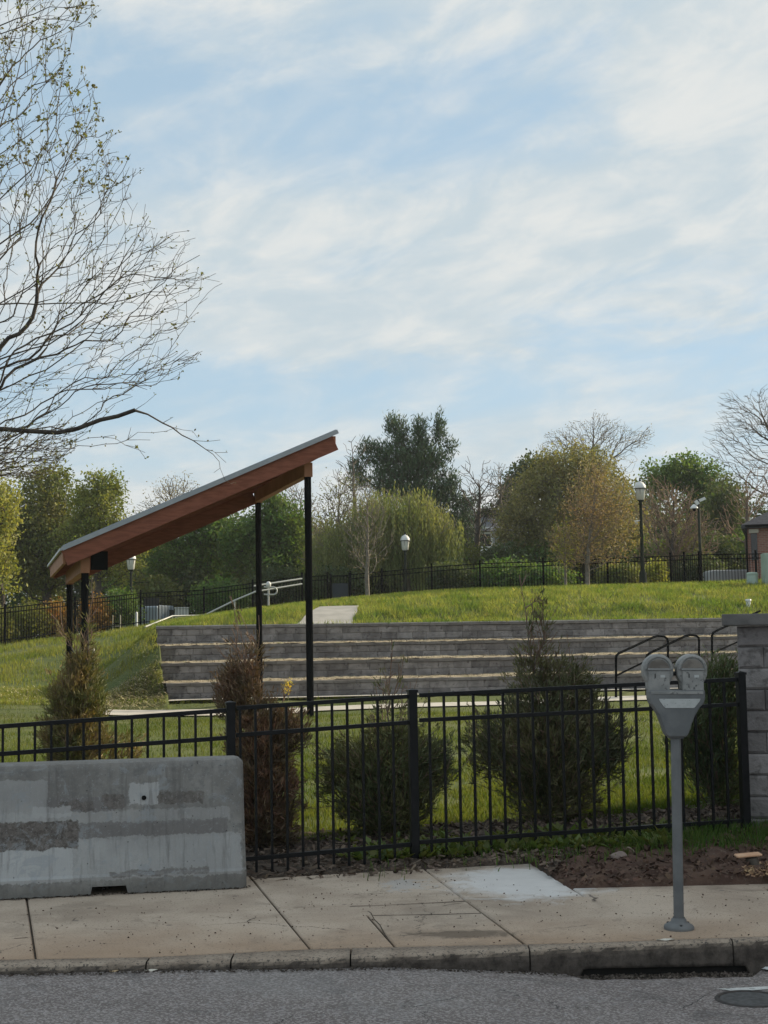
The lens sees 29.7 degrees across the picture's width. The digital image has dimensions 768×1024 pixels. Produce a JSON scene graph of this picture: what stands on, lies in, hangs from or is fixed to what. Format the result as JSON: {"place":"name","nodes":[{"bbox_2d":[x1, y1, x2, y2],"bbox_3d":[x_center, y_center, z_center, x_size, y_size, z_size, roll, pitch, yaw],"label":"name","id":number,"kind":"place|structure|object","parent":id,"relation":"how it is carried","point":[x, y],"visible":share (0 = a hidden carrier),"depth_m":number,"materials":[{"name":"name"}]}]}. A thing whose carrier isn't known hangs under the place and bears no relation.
{"place":"outdoors","nodes":[
{"label":"outdoors","id":0,"kind":"place"},
{"bbox_2d":[0,623,165,704],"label":"hillside grass","id":1,"kind":"structure","parent":0,"point":[126,645],"depth_m":42.99,"materials":[{"name":"green plant"}]},
{"bbox_2d":[298,605,358,623],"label":"path","id":2,"kind":"structure","parent":0,"point":[322,614],"depth_m":44.21,"materials":[{"name":"grey concrete"}]},
{"bbox_2d":[0,695,739,842],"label":"front lawn grass","id":3,"kind":"structure","parent":0,"point":[630,799],"depth_m":16.92,"materials":[{"name":"green plant"}]},
{"bbox_2d":[106,695,646,715],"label":"path","id":4,"kind":"structure","parent":0,"point":[136,712],"depth_m":35.29,"materials":[{"name":"concrete"}]},
{"bbox_2d":[615,635,668,696],"bbox_3d":[6.719,4.028,38.140,0.296,1.567,3.447,-4,-6,33],"label":"stair rail","id":5,"kind":"object","parent":4,"relation":"on","point":[635,645],"visible":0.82,"depth_m":37.59,"materials":[{"name":"black metal"}]},
{"bbox_2d":[0,864,767,959],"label":"pavement","id":6,"kind":"structure","parent":0,"point":[341,921],"depth_m":8.64,"materials":[{"name":"concrete"}]},
{"bbox_2d":[0,755,246,899],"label":"concrete barrier","id":7,"kind":"object","parent":6,"relation":"on","point":[84,827],"visible":1,"depth_m":9.64,"materials":[{"name":"grey concrete"}]},
{"bbox_2d":[641,654,706,931],"bbox_3d":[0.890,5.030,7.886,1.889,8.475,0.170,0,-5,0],"label":"parking meter","id":8,"kind":"object","parent":6,"relation":"on","point":[675,710],"visible":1,"depth_m":8.17,"materials":[{"name":"grey paint"}]},
{"bbox_2d":[0,967,767,1023],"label":"road","id":9,"kind":"structure","parent":0,"point":[376,996],"depth_m":7.00,"materials":[{"name":"grey asphalt"}]},
{"bbox_2d":[4,966,573,976],"bbox_3d":[-0.577,2.402,7.501,3.176,0.115,0.148,-1,-5,-4],"label":"kerb grit","id":10,"kind":"object","parent":9,"relation":"on","point":[263,970],"visible":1,"depth_m":7.48,"materials":[{"name":"grey gravel"}]},
{"bbox_2d":[146,951,746,975],"bbox_3d":[0.040,2.485,7.749,60.002,0.288,0.490,-1,-5,-1],"label":"kerb bed","id":11,"kind":"object","parent":9,"relation":"on","point":[658,970],"visible":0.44,"depth_m":7.77,"materials":[{"name":"black concrete"}]},
{"bbox_2d":[0,936,767,976],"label":"kerb","id":12,"kind":"structure","parent":11,"relation":"on","point":[750,954],"depth_m":7.64,"materials":[{"name":"concrete"}]},
{"bbox_2d":[714,990,767,1007],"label":"valve cover","id":13,"kind":"object","parent":9,"relation":"on","point":[749,998],"visible":1,"depth_m":7.08,"materials":[{"name":"metal"}]},
{"bbox_2d":[0,585,767,834],"bbox_3d":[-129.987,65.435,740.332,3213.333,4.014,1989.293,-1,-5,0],"label":"lawn","id":14,"kind":"structure","parent":0,"point":[152,657],"depth_m":36.19,"materials":[{"name":"plant"}]},
{"bbox_2d":[0,605,22,643],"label":"leafy shrub","id":15,"kind":"object","parent":14,"relation":"on","point":[13,627],"visible":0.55,"depth_m":57.65,"materials":[{"name":"green plant"}]},
{"bbox_2d":[0,466,31,639],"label":"spring tree","id":16,"kind":"object","parent":14,"relation":"on","point":[6,498],"visible":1,"depth_m":61.97,"materials":[{"name":"green plant"}]},
{"bbox_2d":[5,583,40,642],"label":"thicket","id":17,"kind":"object","parent":14,"relation":"on","point":[13,602],"visible":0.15,"depth_m":72.12,"materials":[{"name":"green plant"}]},
{"bbox_2d":[3,595,54,641],"bbox_3d":[-14.315,4.486,58.635,2.298,2.278,2.136,-3,-5,19],"label":"leafy shrub","id":18,"kind":"object","parent":14,"relation":"on","point":[36,623],"visible":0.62,"depth_m":58.38,"materials":[{"name":"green plant"}]},
{"bbox_2d":[1,458,93,637],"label":"spring tree","id":19,"kind":"object","parent":14,"relation":"on","point":[32,546],"visible":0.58,"depth_m":71.25,"materials":[{"name":"green plant"}]},
{"bbox_2d":[35,596,79,637],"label":"leafy shrub","id":20,"kind":"object","parent":14,"relation":"on","point":[59,617],"visible":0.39,"depth_m":59.15,"materials":[{"name":"orange plant"}]},
{"bbox_2d":[29,576,145,760],"bbox_3d":[-2.641,1.712,12.807,1.024,2.300,0.870,-4,-6,29],"label":"juniper shrub","id":21,"kind":"object","parent":14,"relation":"on","point":[78,696],"visible":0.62,"depth_m":12.81,"materials":[{"name":"green plant"}]},
{"bbox_2d":[56,580,122,633],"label":"thicket","id":22,"kind":"object","parent":14,"relation":"on","point":[78,595],"visible":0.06,"depth_m":71.24,"materials":[{"name":"green plant"}]},
{"bbox_2d":[76,591,117,631],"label":"leafy shrub","id":23,"kind":"object","parent":14,"relation":"on","point":[99,614],"visible":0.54,"depth_m":60.04,"materials":[{"name":"orange plant"}]},
{"bbox_2d":[46,463,153,631],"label":"spring tree","id":24,"kind":"object","parent":14,"relation":"on","point":[96,503],"visible":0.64,"depth_m":69.83,"materials":[{"name":"green plant"}]},
{"bbox_2d":[0,0,235,483],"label":"budding tree","id":25,"kind":"object","parent":14,"relation":"on","point":[22,430],"visible":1,"depth_m":15.12,"materials":[{"name":"brown plant"}]},
{"bbox_2d":[103,585,148,629],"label":"leafy shrub","id":26,"kind":"object","parent":14,"relation":"on","point":[115,591],"visible":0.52,"depth_m":60.83,"materials":[{"name":"green plant"}]},
{"bbox_2d":[104,649,166,706],"bbox_3d":[-7.051,4.219,37.590,3.387,1.565,5.761,-1,-5,0],"label":"dead thatch","id":27,"kind":"object","parent":14,"relation":"on","point":[121,695],"visible":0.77,"depth_m":37.13,"materials":[{"name":"plant"}]},
{"bbox_2d":[101,509,185,594],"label":"distant tree","id":28,"kind":"object","parent":14,"relation":"on","point":[139,577],"visible":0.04,"depth_m":108.45,"materials":[{"name":"green plant"}]},
{"bbox_2d":[123,605,174,627],"bbox_3d":[-10.315,4.938,64.325,1.720,1.545,3.036,-2,-5,10],"label":"parked truck","id":29,"kind":"object","parent":14,"relation":"on","point":[165,611],"visible":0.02,"depth_m":63.00,"materials":[{"name":"grey paint"}]},
{"bbox_2d":[0,572,302,644],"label":"picket fence","id":30,"kind":"object","parent":14,"relation":"on","point":[140,597],"visible":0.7,"depth_m":53.99,"materials":[{"name":"black metal"}]},
{"bbox_2d":[124,570,187,612],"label":"thicket","id":31,"kind":"object","parent":14,"relation":"on","point":[159,586],"visible":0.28,"depth_m":70.45,"materials":[{"name":"green plant"}]},
{"bbox_2d":[129,470,201,604],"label":"wispy tree","id":32,"kind":"object","parent":14,"relation":"on","point":[170,491],"visible":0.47,"depth_m":96.28,"materials":[{"name":"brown plant"}]},
{"bbox_2d":[164,565,214,614],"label":"thicket","id":33,"kind":"object","parent":14,"relation":"on","point":[193,577],"visible":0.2,"depth_m":72.02,"materials":[{"name":"green plant"}]},
{"bbox_2d":[137,511,242,590],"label":"green tree","id":34,"kind":"object","parent":14,"relation":"on","point":[189,549],"visible":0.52,"depth_m":73.30,"materials":[{"name":"green plant"}]},
{"bbox_2d":[47,430,338,717],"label":"picnic pavilion","id":35,"kind":"structure","parent":14,"relation":"on","point":[83,558],"depth_m":30.40,"materials":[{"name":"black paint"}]},
{"bbox_2d":[184,574,251,614],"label":"leafy shrub","id":36,"kind":"object","parent":14,"relation":"on","point":[213,601],"visible":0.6,"depth_m":65.33,"materials":[{"name":"green plant"}]},
{"bbox_2d":[226,556,289,607],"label":"thicket","id":37,"kind":"object","parent":14,"relation":"on","point":[237,575],"visible":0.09,"depth_m":71.39,"materials":[{"name":"green plant"}]},
{"bbox_2d":[207,490,313,585],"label":"green tree","id":38,"kind":"object","parent":14,"relation":"on","point":[280,541],"visible":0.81,"depth_m":71.57,"materials":[{"name":"green plant"}]},
{"bbox_2d":[254,578,301,605],"bbox_3d":[-3.794,3.175,54.269,2.118,1.469,0.745,2,-6,-35],"label":"ramp railing","id":39,"kind":"object","parent":14,"relation":"on","point":[272,588],"visible":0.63,"depth_m":54.58,"materials":[{"name":"grey metal"}]},
{"bbox_2d":[242,560,315,606],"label":"leafy shrub","id":40,"kind":"object","parent":14,"relation":"on","point":[279,573],"visible":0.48,"depth_m":66.55,"materials":[{"name":"green plant"}]},
{"bbox_2d":[280,482,330,561],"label":"bare tree","id":41,"kind":"object","parent":14,"relation":"on","point":[300,501],"visible":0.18,"depth_m":88.34,"materials":[{"name":"brown plant"}]},
{"bbox_2d":[295,467,379,578],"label":"bare tree","id":42,"kind":"object","parent":14,"relation":"on","point":[338,505],"visible":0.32,"depth_m":70.10,"materials":[{"name":"brown plant"}]},
{"bbox_2d":[312,562,370,599],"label":"leafy shrub","id":43,"kind":"object","parent":14,"relation":"on","point":[343,570],"visible":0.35,"depth_m":65.50,"materials":[{"name":"green plant"}]},
{"bbox_2d":[331,435,373,519],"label":"bare tree","id":44,"kind":"object","parent":14,"relation":"on","point":[353,464],"visible":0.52,"depth_m":74.40,"materials":[{"name":"brown plant"}]},
{"bbox_2d":[339,480,396,594],"bbox_3d":[-0.710,1.106,53.946,2.369,4.602,2.144,-1,-5,0],"label":"young tree","id":45,"kind":"object","parent":14,"relation":"on","point":[367,571],"visible":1,"depth_m":53.82,"materials":[{"name":"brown plant"}]},
{"bbox_2d":[0,671,750,872],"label":"metal fence","id":46,"kind":"object","parent":14,"relation":"on","point":[739,704],"visible":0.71,"depth_m":10.69,"materials":[{"name":"black metal"}]},
{"bbox_2d":[293,638,477,836],"bbox_3d":[-0.023,1.886,11.971,1.285,1.676,1.087,-5,-7,42],"label":"juniper shrub","id":47,"kind":"object","parent":14,"relation":"on","point":[386,798],"visible":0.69,"depth_m":11.82,"materials":[{"name":"green plant"}]},
{"bbox_2d":[312,481,465,594],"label":"willow tree","id":48,"kind":"object","parent":14,"relation":"on","point":[417,525],"visible":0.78,"depth_m":67.36,"materials":[{"name":"green plant"}]},
{"bbox_2d":[400,532,409,591],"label":"street lamp","id":49,"kind":"object","parent":14,"relation":"on","point":[405,539],"visible":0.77,"depth_m":65.97,"materials":[{"name":"black metal"}]},
{"bbox_2d":[343,406,488,550],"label":"pine tree","id":50,"kind":"object","parent":14,"relation":"on","point":[402,465],"visible":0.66,"depth_m":80.15,"materials":[{"name":"green plant"}]},
{"bbox_2d":[162,668,673,682],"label":"straw mulch","id":51,"kind":"object","parent":14,"relation":"on","point":[351,677],"visible":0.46,"depth_m":38.57,"materials":[{"name":"beige plant"}]},
{"bbox_2d":[102,800,752,889],"bbox_3d":[-0.232,2.521,10.960,11.759,0.189,2.606,0,-5,-10],"label":"mulch bed","id":52,"kind":"object","parent":14,"relation":"on","point":[281,869],"visible":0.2,"depth_m":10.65,"materials":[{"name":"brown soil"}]},
{"bbox_2d":[209,596,314,850],"bbox_3d":[-0.992,1.708,11.674,0.903,2.068,0.902,-1,-5,0],"label":"juniper shrub","id":53,"kind":"object","parent":52,"relation":"on","point":[241,686],"visible":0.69,"depth_m":11.52,"materials":[{"name":"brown plant"}]},
{"bbox_2d":[335,815,683,860],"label":"weeds","id":54,"kind":"object","parent":52,"relation":"on","point":[571,841],"visible":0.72,"depth_m":10.76,"materials":[{"name":"green plant"}]},
{"bbox_2d":[441,571,647,821],"bbox_3d":[1.365,1.591,12.397,1.441,2.215,1.449,4,-7,-43],"label":"juniper shrub","id":55,"kind":"object","parent":52,"relation":"on","point":[547,676],"visible":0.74,"depth_m":12.24,"materials":[{"name":"green plant"}]},
{"bbox_2d":[155,634,736,645],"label":"straw mulch","id":56,"kind":"object","parent":14,"relation":"on","point":[186,644],"visible":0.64,"depth_m":41.92,"materials":[{"name":"beige plant"}]},
{"bbox_2d":[160,636,737,662],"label":"retaining wall","id":57,"kind":"structure","parent":14,"relation":"on","point":[325,650],"depth_m":41.10,"materials":[{"name":"grey stone"}]},
{"bbox_2d":[166,672,731,700],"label":"retaining wall","id":58,"kind":"structure","parent":14,"relation":"on","point":[298,688],"depth_m":37.68,"materials":[{"name":"grey stone"}]},
{"bbox_2d":[161,653,737,683],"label":"retaining wall","id":59,"kind":"structure","parent":14,"relation":"on","point":[323,668],"depth_m":39.34,"materials":[{"name":"grey stone"}]},
{"bbox_2d":[161,650,737,662],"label":"straw mulch","id":60,"kind":"object","parent":59,"relation":"on","point":[355,658],"visible":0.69,"depth_m":40.41,"materials":[{"name":"beige plant"}]},
{"bbox_2d":[424,557,478,590],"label":"leafy shrub","id":61,"kind":"object","parent":14,"relation":"on","point":[454,579],"visible":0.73,"depth_m":63.37,"materials":[{"name":"green plant"}]},
{"bbox_2d":[150,578,767,628],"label":"lawn grass","id":62,"kind":"structure","parent":14,"relation":"on","point":[673,592],"depth_m":46.50,"materials":[{"name":"green plant"}]},
{"bbox_2d":[156,619,767,645],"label":"retaining wall","id":63,"kind":"structure","parent":14,"relation":"on","point":[377,632],"depth_m":42.66,"materials":[{"name":"grey stone"}]},
{"bbox_2d":[156,618,721,626],"bbox_3d":[7.863,3.281,44.159,29.236,0.050,0.090,0,-5,-10],"label":"edging strip","id":64,"kind":"object","parent":63,"relation":"on","point":[437,622],"visible":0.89,"depth_m":42.99,"materials":[{"name":"concrete"}]},
{"bbox_2d":[450,537,487,586],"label":"thicket","id":65,"kind":"object","parent":14,"relation":"on","point":[471,559],"visible":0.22,"depth_m":73.14,"materials":[{"name":"green plant"}]},
{"bbox_2d":[456,456,508,553],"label":"bare tree","id":66,"kind":"object","parent":14,"relation":"on","point":[478,524],"visible":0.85,"depth_m":76.22,"materials":[{"name":"brown plant"}]},
{"bbox_2d":[450,497,542,562],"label":"house","id":67,"kind":"structure","parent":14,"relation":"on","point":[487,533],"depth_m":92.13,"materials":[{"name":"grey"}]},
{"bbox_2d":[479,464,516,546],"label":"bare tree","id":68,"kind":"object","parent":14,"relation":"on","point":[500,485],"visible":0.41,"depth_m":84.38,"materials":[{"name":"brown plant"}]},
{"bbox_2d":[468,552,536,587],"bbox_3d":[5.318,3.062,63.987,3.701,2.610,3.565,-1,-5,0],"label":"leafy shrub","id":69,"kind":"object","parent":14,"relation":"on","point":[490,575],"visible":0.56,"depth_m":63.35,"materials":[{"name":"green plant"}]},
{"bbox_2d":[477,535,537,579],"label":"thicket","id":70,"kind":"object","parent":14,"relation":"on","point":[500,550],"visible":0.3,"depth_m":70.69,"materials":[{"name":"green plant"}]},
{"bbox_2d":[474,448,545,517],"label":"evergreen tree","id":71,"kind":"object","parent":14,"relation":"on","point":[527,457],"visible":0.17,"depth_m":95.08,"materials":[{"name":"green plant"}]},
{"bbox_2d":[349,551,700,596],"bbox_3d":[5.370,2.656,56.056,13.363,1.984,1.405,-2,-5,7],"label":"picket fence","id":72,"kind":"object","parent":14,"relation":"on","point":[684,573],"visible":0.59,"depth_m":56.00,"materials":[{"name":"black metal"}]},
{"bbox_2d":[329,573,349,599],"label":"metal gate","id":73,"kind":"structure","parent":72,"relation":"attached to","point":[338,590],"depth_m":56.34,"materials":[{"name":"black metal"}]},
{"bbox_2d":[511,556,582,586],"bbox_3d":[7.086,2.989,62.952,3.316,2.213,3.234,-1,-5,0],"label":"leafy shrub","id":74,"kind":"object","parent":14,"relation":"on","point":[560,579],"visible":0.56,"depth_m":62.35,"materials":[{"name":"green plant"}]},
{"bbox_2d":[516,538,579,584],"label":"thicket","id":75,"kind":"object","parent":14,"relation":"on","point":[541,554],"visible":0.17,"depth_m":71.91,"materials":[{"name":"green plant"}]},
{"bbox_2d":[547,518,581,584],"bbox_3d":[6.814,1.523,54.471,1.478,2.994,1.599,-1,-5,0],"label":"young tree","id":76,"kind":"object","parent":14,"relation":"on","point":[565,561],"visible":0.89,"depth_m":54.37,"materials":[{"name":"brown plant"}]},
{"bbox_2d":[487,435,654,582],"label":"round tree","id":77,"kind":"object","parent":14,"relation":"on","point":[552,475],"visible":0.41,"depth_m":73.11,"materials":[{"name":"green plant"}]},
{"bbox_2d":[540,452,644,584],"bbox_3d":[7.835,0.331,54.317,3.988,5.294,2.753,-1,-5,0],"label":"young tree","id":78,"kind":"object","parent":14,"relation":"on","point":[600,514],"visible":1,"depth_m":54.22,"materials":[{"name":"brown plant"}]},
{"bbox_2d":[538,411,654,526],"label":"bare tree","id":79,"kind":"object","parent":14,"relation":"on","point":[602,437],"visible":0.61,"depth_m":98.62,"materials":[{"name":"brown plant"}]},
{"bbox_2d":[578,536,639,583],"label":"thicket","id":80,"kind":"object","parent":14,"relation":"on","point":[618,555],"visible":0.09,"depth_m":71.36,"materials":[{"name":"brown plant"}]},
{"bbox_2d":[590,558,646,584],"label":"leafy shrub","id":81,"kind":"object","parent":14,"relation":"on","point":[633,578],"visible":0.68,"depth_m":65.31,"materials":[{"name":"green plant"}]},
{"bbox_2d":[634,478,646,583],"bbox_3d":[9.826,0.820,55.318,0.449,4.316,0.456,-4,-6,30],"label":"street lamp","id":82,"kind":"object","parent":14,"relation":"on","point":[640,487],"visible":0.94,"depth_m":55.27,"materials":[{"name":"black metal"}]},
{"bbox_2d":[638,557,669,583],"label":"leafy shrub","id":83,"kind":"object","parent":14,"relation":"on","point":[656,576],"visible":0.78,"depth_m":57.82,"materials":[{"name":"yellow plant"}]},
{"bbox_2d":[617,477,693,549],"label":"distant tree","id":84,"kind":"object","parent":14,"relation":"on","point":[660,531],"visible":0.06,"depth_m":110.77,"materials":[{"name":"brown plant"}]},
{"bbox_2d":[630,472,725,578],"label":"russet tree","id":85,"kind":"object","parent":14,"relation":"on","point":[672,545],"visible":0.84,"depth_m":69.93,"materials":[{"name":"brown plant"}]},
{"bbox_2d":[651,528,712,579],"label":"thicket","id":86,"kind":"object","parent":14,"relation":"on","point":[690,550],"visible":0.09,"depth_m":70.59,"materials":[{"name":"brown plant"}]},
{"bbox_2d":[638,447,748,543],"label":"green tree","id":87,"kind":"object","parent":14,"relation":"on","point":[689,471],"visible":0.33,"depth_m":89.84,"materials":[{"name":"green plant"}]},
{"bbox_2d":[665,551,732,581],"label":"leafy shrub","id":88,"kind":"object","parent":14,"relation":"on","point":[705,562],"visible":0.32,"depth_m":68.41,"materials":[{"name":"green plant"}]},
{"bbox_2d":[660,644,739,807],"bbox_3d":[2.901,1.915,12.876,0.822,1.512,0.748,2,-6,-34],"label":"juniper shrub","id":89,"kind":"object","parent":14,"relation":"on","point":[726,666],"visible":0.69,"depth_m":12.77,"materials":[{"name":"green plant"}]},
{"bbox_2d":[688,467,754,546],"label":"green tree","id":90,"kind":"object","parent":14,"relation":"on","point":[717,502],"visible":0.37,"depth_m":77.96,"materials":[{"name":"green plant"}]},
{"bbox_2d":[698,528,745,569],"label":"thicket","id":91,"kind":"object","parent":14,"relation":"on","point":[725,549],"visible":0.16,"depth_m":72.05,"materials":[{"name":"green plant"}]},
{"bbox_2d":[703,570,746,581],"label":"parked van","id":92,"kind":"object","parent":14,"relation":"on","point":[730,575],"visible":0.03,"depth_m":67.07,"materials":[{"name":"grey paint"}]},
{"bbox_2d":[700,550,762,582],"bbox_3d":[14.232,2.184,54.886,4.764,1.523,0.081,0,-5,-10],"label":"picket fence","id":93,"kind":"object","parent":14,"relation":"on","point":[755,553],"visible":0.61,"depth_m":54.68,"materials":[{"name":"black metal"}]},
{"bbox_2d":[704,385,767,507],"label":"bare tree","id":94,"kind":"object","parent":14,"relation":"on","point":[761,422],"visible":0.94,"depth_m":84.58,"materials":[{"name":"brown plant"}]},
{"bbox_2d":[717,458,767,569],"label":"russet tree","id":95,"kind":"object","parent":14,"relation":"on","point":[747,513],"visible":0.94,"depth_m":72.21,"materials":[{"name":"brown plant"}]},
{"bbox_2d":[722,613,767,826],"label":"block pier","id":96,"kind":"structure","parent":14,"relation":"on","point":[752,637],"depth_m":11.47,"materials":[{"name":"grey stone"}]},
{"bbox_2d":[0,0,767,614],"label":"sky","id":97,"kind":"structure","parent":0,"point":[520,220],"materials":[{"name":"blue"}]},
{"bbox_2d":[3,873,767,957],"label":"pavement grit","id":98,"kind":"object","parent":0,"point":[390,913],"visible":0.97,"depth_m":8.57,"materials":[{"name":"gravel"}]},
{"bbox_2d":[499,824,767,890],"bbox_3d":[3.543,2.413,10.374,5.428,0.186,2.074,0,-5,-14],"label":"dirt verge","id":99,"kind":"structure","parent":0,"point":[715,851],"depth_m":9.83,"materials":[{"name":"brown soil"}]},
{"bbox_2d":[367,816,767,880],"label":"verge grass","id":100,"kind":"structure","parent":99,"relation":"on","point":[700,833],"depth_m":10.67,"materials":[{"name":"green plant"}]},
{"bbox_2d":[741,512,767,578],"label":"brick building","id":101,"kind":"structure","parent":0,"point":[755,531],"depth_m":61.96,"materials":[{"name":"brick"}]},
{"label":"gutter","id":102,"kind":"structure","parent":0,"visible":0},
{"bbox_2d":[577,971,754,979],"bbox_3d":[1.488,2.466,7.667,1.025,0.049,0.226,0,-5,-6],"label":"gutter rubble","id":103,"kind":"object","parent":102,"relation":"on","point":[670,975],"visible":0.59,"depth_m":7.71,"materials":[{"name":"grey gravel"}]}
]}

